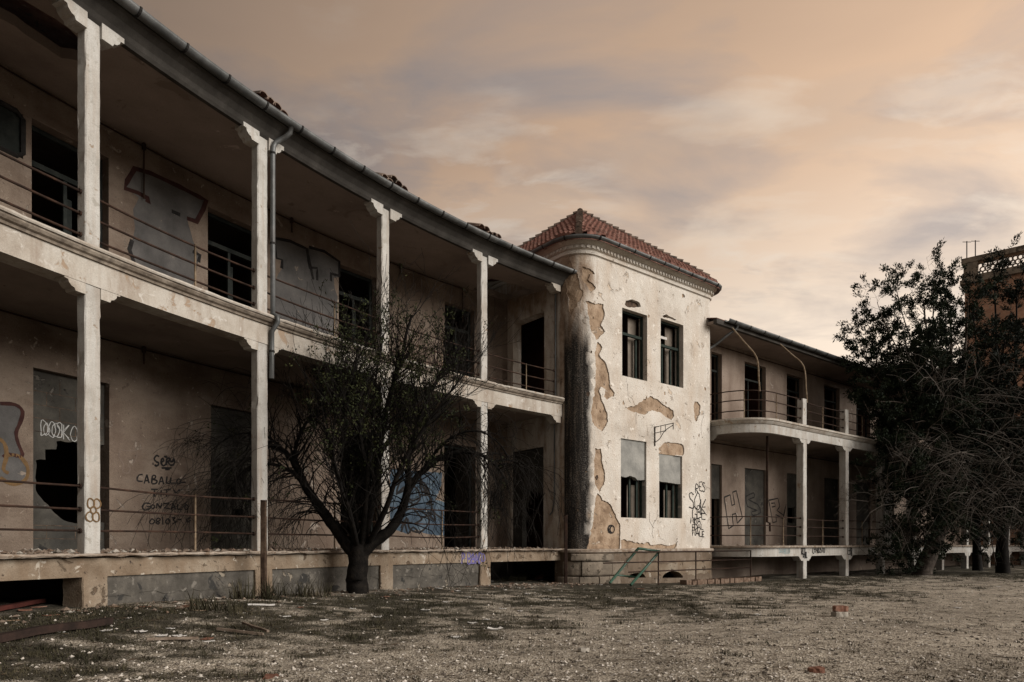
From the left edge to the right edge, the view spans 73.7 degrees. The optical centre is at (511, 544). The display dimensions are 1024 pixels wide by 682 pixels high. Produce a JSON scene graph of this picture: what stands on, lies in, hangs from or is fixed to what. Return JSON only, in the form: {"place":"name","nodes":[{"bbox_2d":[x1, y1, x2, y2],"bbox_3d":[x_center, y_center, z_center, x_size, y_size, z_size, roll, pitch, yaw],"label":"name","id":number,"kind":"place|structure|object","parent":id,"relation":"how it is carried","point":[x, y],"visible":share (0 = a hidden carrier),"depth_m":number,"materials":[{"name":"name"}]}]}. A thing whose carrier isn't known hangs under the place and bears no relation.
{"place":"outdoors","nodes":[
{"label":"outdoors","id":0,"kind":"place"},
{"bbox_2d":[0,564,1023,681],"bbox_3d":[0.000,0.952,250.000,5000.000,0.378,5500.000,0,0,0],"label":"ground","id":1,"kind":"structure","parent":0,"point":[53,603],"depth_m":7.86,"materials":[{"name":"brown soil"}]},
{"bbox_2d":[0,599,45,610],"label":"plank","id":2,"kind":"object","parent":1,"relation":"on","point":[19,604],"visible":1,"depth_m":8.46,"materials":[{"name":"red wood"}]},
{"bbox_2d":[0,617,112,642],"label":"pole","id":3,"kind":"object","parent":1,"relation":"on","point":[26,632],"visible":0.97,"depth_m":6.59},
{"bbox_2d":[146,636,198,639],"bbox_3d":[-3.409,0.947,6.861,0.474,0.052,0.039,0,0,-36],"label":"stick","id":4,"kind":"object","parent":1,"relation":"on","point":[166,638],"visible":1,"depth_m":6.83,"materials":[{"name":"brown wood"}]},
{"bbox_2d":[182,589,254,612],"bbox_3d":[-3.805,0.705,8.832,1.025,0.346,0.578,0,0,0],"label":"weed tuft","id":5,"kind":"object","parent":1,"relation":"on","point":[215,608],"visible":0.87,"depth_m":8.76,"materials":[{"name":"green plant"}]},
{"bbox_2d":[216,627,263,634],"bbox_3d":[-2.986,0.958,7.497,0.536,0.075,0.041,0,0,8],"label":"stick","id":6,"kind":"object","parent":1,"relation":"on","point":[240,631],"visible":0.98,"depth_m":7.48,"materials":[{"name":"brown wood"}]},
{"bbox_2d":[221,575,283,599],"bbox_3d":[-3.978,0.624,10.554,0.843,0.462,0.713,0,0,31],"label":"weed tuft","id":7,"kind":"object","parent":1,"relation":"on","point":[267,595],"visible":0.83,"depth_m":10.49,"materials":[{"name":"green plant"}]},
{"bbox_2d":[247,603,274,605],"bbox_3d":[-3.525,0.848,9.594,0.364,0.040,0.054,0,0,-28],"label":"strip of wood","id":8,"kind":"object","parent":1,"relation":"on","point":[260,604],"visible":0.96,"depth_m":9.58,"materials":[{"name":"white wood"}]},
{"bbox_2d":[260,500,266,596],"bbox_3d":[-3.910,0.128,10.750,0.104,1.640,0.104,0,0,0],"label":"iron post","id":9,"kind":"object","parent":1,"relation":"on","point":[263,538],"visible":0.89,"depth_m":10.71,"materials":[{"name":"metal"}]},
{"bbox_2d":[263,674,278,678],"bbox_3d":[-1.962,1.078,5.563,0.110,0.011,0.208,0,0,-13],"label":"tile shard","id":10,"kind":"object","parent":1,"relation":"on","point":[268,676],"visible":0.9,"depth_m":5.55,"materials":[{"name":"brick"}]},
{"bbox_2d":[0,0,576,607],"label":"gallery wing","id":11,"kind":"structure","parent":1,"relation":"on","point":[180,220],"depth_m":11.56,"materials":[{"name":"beige paint"}]},
{"bbox_2d":[0,99,25,157],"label":"window frame","id":12,"kind":"structure","parent":11,"relation":"in","point":[9,120],"depth_m":10.02,"materials":[{"name":"black metal"}]},
{"bbox_2d":[254,576,337,596],"bbox_3d":[-3.532,0.677,11.257,1.398,0.378,0.572,0,0,0],"label":"weed tuft","id":13,"kind":"object","parent":1,"relation":"on","point":[301,594],"visible":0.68,"depth_m":11.22,"materials":[{"name":"green plant"}]},
{"bbox_2d":[104,221,585,597],"bbox_3d":[-2.856,-2.061,12.233,8.374,6.231,4.461,0,0,0],"label":"tree","id":14,"kind":"object","parent":1,"relation":"on","point":[360,545],"visible":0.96,"depth_m":11.85,"materials":[{"name":"brown plant"}]},
{"bbox_2d":[0,544,888,630],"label":"rubble","id":15,"kind":"object","parent":1,"relation":"on","point":[54,551],"visible":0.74,"depth_m":11.37,"materials":[{"name":"stone"}]},
{"bbox_2d":[487,627,502,629],"bbox_3d":[-0.220,1.082,8.751,0.210,0.037,0.100,0,0,-12],"label":"paper scrap","id":16,"kind":"object","parent":1,"relation":"on","point":[490,628],"visible":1,"depth_m":8.74,"materials":[{"name":"white paper"}]},
{"bbox_2d":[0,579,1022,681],"bbox_3d":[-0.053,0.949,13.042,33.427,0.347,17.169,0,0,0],"label":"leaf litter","id":17,"kind":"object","parent":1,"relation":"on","point":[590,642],"visible":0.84,"depth_m":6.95,"materials":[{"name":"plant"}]},
{"bbox_2d":[564,515,567,583],"bbox_3d":[1.355,0.187,17.200,0.104,1.833,0.104,0,0,0],"label":"iron post","id":18,"kind":"object","parent":1,"relation":"on","point":[565,549],"visible":0.92,"depth_m":17.16,"materials":[{"name":"brown metal"}]},
{"bbox_2d":[578,647,589,651],"bbox_3d":[0.729,1.078,6.943,0.106,0.062,0.080,0,0,-24],"label":"stone","id":19,"kind":"object","parent":1,"relation":"on","point":[583,649],"visible":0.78,"depth_m":6.92,"materials":[{"name":"stone"}]},
{"bbox_2d":[455,208,721,583],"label":"corner tower","id":20,"kind":"structure","parent":1,"relation":"on","point":[623,446],"depth_m":18.80,"materials":[{"name":"beige paint"}]},
{"bbox_2d":[622,311,642,379],"bbox_3d":[3.220,-5.426,18.762,1.022,1.815,0.130,0,0,-39],"label":"window frame","id":21,"kind":"structure","parent":20,"relation":"in","point":[640,338],"depth_m":18.97,"materials":[{"name":"wood"}]},
{"bbox_2d":[628,477,641,517],"bbox_3d":[3.192,-1.314,18.727,1.038,1.194,0.090,0,0,-39],"label":"window frame","id":22,"kind":"structure","parent":20,"relation":"in","point":[640,481],"depth_m":18.90,"materials":[{"name":"metal"}]},
{"bbox_2d":[661,321,678,386],"bbox_3d":[4.484,-5.474,19.762,1.031,1.830,0.116,0,0,-40],"label":"window frame","id":23,"kind":"structure","parent":20,"relation":"in","point":[670,348],"depth_m":19.88,"materials":[{"name":"wood"}]},
{"bbox_2d":[665,483,677,517],"bbox_3d":[4.434,-1.313,19.729,1.038,1.127,0.090,0,0,-39],"label":"window frame","id":24,"kind":"structure","parent":20,"relation":"in","point":[672,485],"depth_m":19.90,"materials":[{"name":"wood"}]},
{"bbox_2d":[609,547,659,585],"bbox_3d":[3.225,0.556,17.376,1.857,0.958,0.519,0,0,-45],"label":"metal frame","id":25,"kind":"object","parent":1,"relation":"on","point":[625,564],"visible":0.94,"depth_m":17.27,"materials":[{"name":"green metal"}]},
{"bbox_2d":[603,550,750,584],"bbox_3d":[4.688,0.692,18.463,6.367,1.016,0.038,0,0,-39],"label":"handrail","id":26,"kind":"object","parent":1,"relation":"on","point":[695,569],"visible":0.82,"depth_m":18.48,"materials":[{"name":"metal"}]},
{"bbox_2d":[680,576,761,584],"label":"brick kerb","id":27,"kind":"structure","parent":1,"relation":"on","point":[718,580],"depth_m":19.04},
{"bbox_2d":[807,666,825,672],"bbox_3d":[2.579,1.065,5.782,0.132,0.064,0.078,0,0,10],"label":"brick","id":28,"kind":"object","parent":1,"relation":"on","point":[816,669],"visible":0.94,"depth_m":5.75,"materials":[{"name":"red brick"}]},
{"bbox_2d":[831,611,847,616],"bbox_3d":[5.024,1.080,10.471,0.216,0.100,0.162,0,0,-10],"label":"brick","id":29,"kind":"object","parent":1,"relation":"on","point":[838,614],"visible":0.78,"depth_m":10.40,"materials":[{"name":"concrete"}]},
{"bbox_2d":[832,605,848,611],"bbox_3d":[5.036,0.990,10.473,0.221,0.100,0.124,0,0,0],"label":"brick","id":30,"kind":"object","parent":29,"relation":"on","point":[839,608],"visible":1,"depth_m":10.42,"materials":[{"name":"red brick"}]},
{"bbox_2d":[661,317,1023,578],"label":"balcony wing","id":31,"kind":"structure","parent":1,"relation":"on","point":[790,430],"depth_m":24.05,"materials":[{"name":"beige paint"}]},
{"bbox_2d":[832,238,1023,575],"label":"juniper tree","id":32,"kind":"object","parent":1,"relation":"on","point":[891,369],"visible":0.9,"depth_m":23.76,"materials":[{"name":"green plant"}]},
{"bbox_2d":[888,230,1023,572],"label":"juniper tree","id":33,"kind":"object","parent":1,"relation":"on","point":[1014,325],"visible":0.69,"depth_m":24.29,"materials":[{"name":"green plant"}]},
{"bbox_2d":[904,240,1023,564],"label":"brick building","id":34,"kind":"structure","parent":1,"relation":"on","point":[973,263],"depth_m":37.00,"materials":[{"name":"brick"}]},
{"bbox_2d":[911,358,1023,570],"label":"juniper tree","id":35,"kind":"object","parent":1,"relation":"on","point":[977,563],"depth_m":28.39,"materials":[{"name":"plant"}]},
{"bbox_2d":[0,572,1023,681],"bbox_3d":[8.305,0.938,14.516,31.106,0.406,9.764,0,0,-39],"label":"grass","id":36,"kind":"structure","parent":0,"point":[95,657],"depth_m":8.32,"materials":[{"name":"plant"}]},
{"bbox_2d":[242,622,268,631],"bbox_3d":[-2.901,0.934,7.709,0.618,0.068,0.035,0,0,44],"label":"stick","id":37,"kind":"object","parent":36,"relation":"on","point":[255,627],"visible":1,"depth_m":7.68,"materials":[{"name":"brown wood"}]},
{"bbox_2d":[133,0,1023,367],"label":"sky","id":38,"kind":"structure","parent":0,"point":[787,152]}
]}

